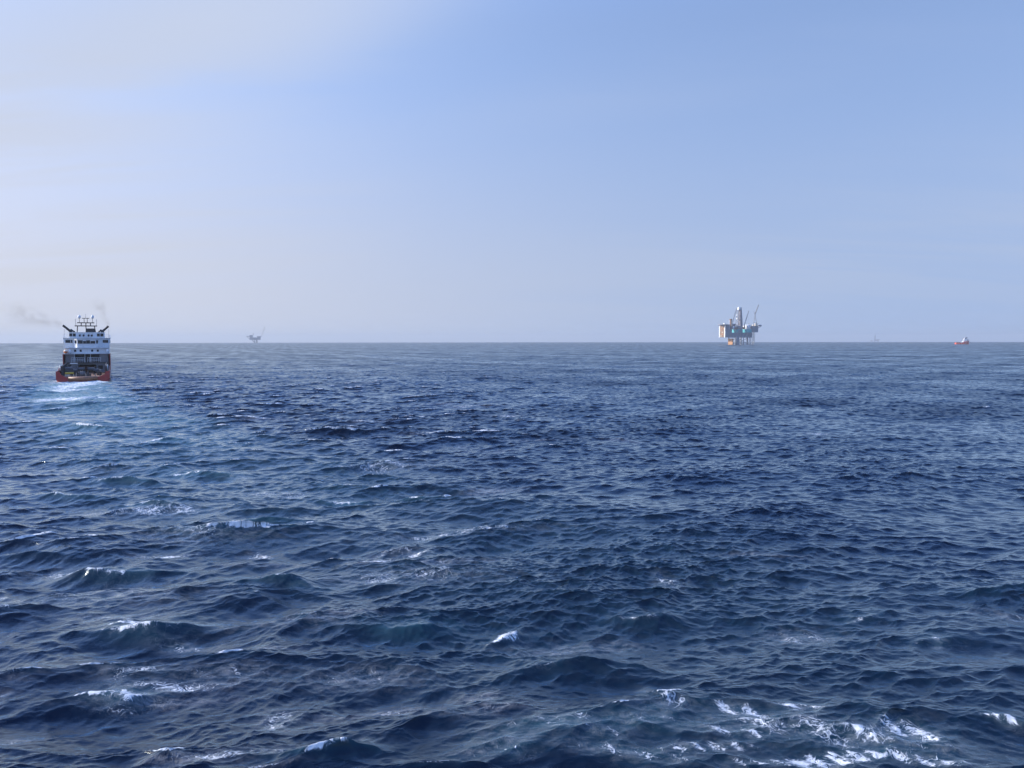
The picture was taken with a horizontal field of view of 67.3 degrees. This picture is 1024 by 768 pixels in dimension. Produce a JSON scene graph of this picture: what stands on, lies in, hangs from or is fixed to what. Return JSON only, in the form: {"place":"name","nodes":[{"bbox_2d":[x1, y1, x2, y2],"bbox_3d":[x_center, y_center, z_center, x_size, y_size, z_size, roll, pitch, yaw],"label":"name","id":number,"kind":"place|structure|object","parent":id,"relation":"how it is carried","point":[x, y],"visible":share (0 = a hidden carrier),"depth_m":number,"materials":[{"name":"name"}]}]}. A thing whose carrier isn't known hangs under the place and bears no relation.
{"place":"outdoors","nodes":[
{"label":"outdoors","id":0,"kind":"place"},
{"bbox_2d":[0,342,1023,767],"bbox_3d":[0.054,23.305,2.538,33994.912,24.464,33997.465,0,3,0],"label":"sea","id":1,"kind":"structure","parent":0,"point":[556,554],"depth_m":45.05,"materials":[{"name":"liquid"}]},
{"bbox_2d":[56,314,110,381],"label":"supply ship","id":2,"kind":"object","parent":1,"relation":"on","point":[88,358],"visible":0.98,"depth_m":267.57,"materials":[{"name":"red paint"}]},
{"bbox_2d":[246,327,264,342],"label":"oil platform","id":3,"kind":"structure","parent":1,"relation":"in","point":[252,338],"depth_m":6053.12,"materials":[{"name":"grey metal"}]},
{"bbox_2d":[718,305,761,344],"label":"oil platform","id":4,"kind":"structure","parent":1,"relation":"in","point":[737,332],"depth_m":2296.57,"materials":[{"name":"paint"}]},
{"bbox_2d":[955,336,968,343],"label":"standby boat","id":5,"kind":"object","parent":1,"relation":"on","point":[965,340],"visible":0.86,"depth_m":2408.99,"materials":[{"name":"paint"}]},
{"bbox_2d":[0,0,1023,342],"label":"sky","id":6,"kind":"structure","parent":0,"point":[172,171],"materials":[{"name":"blue"}]}
]}

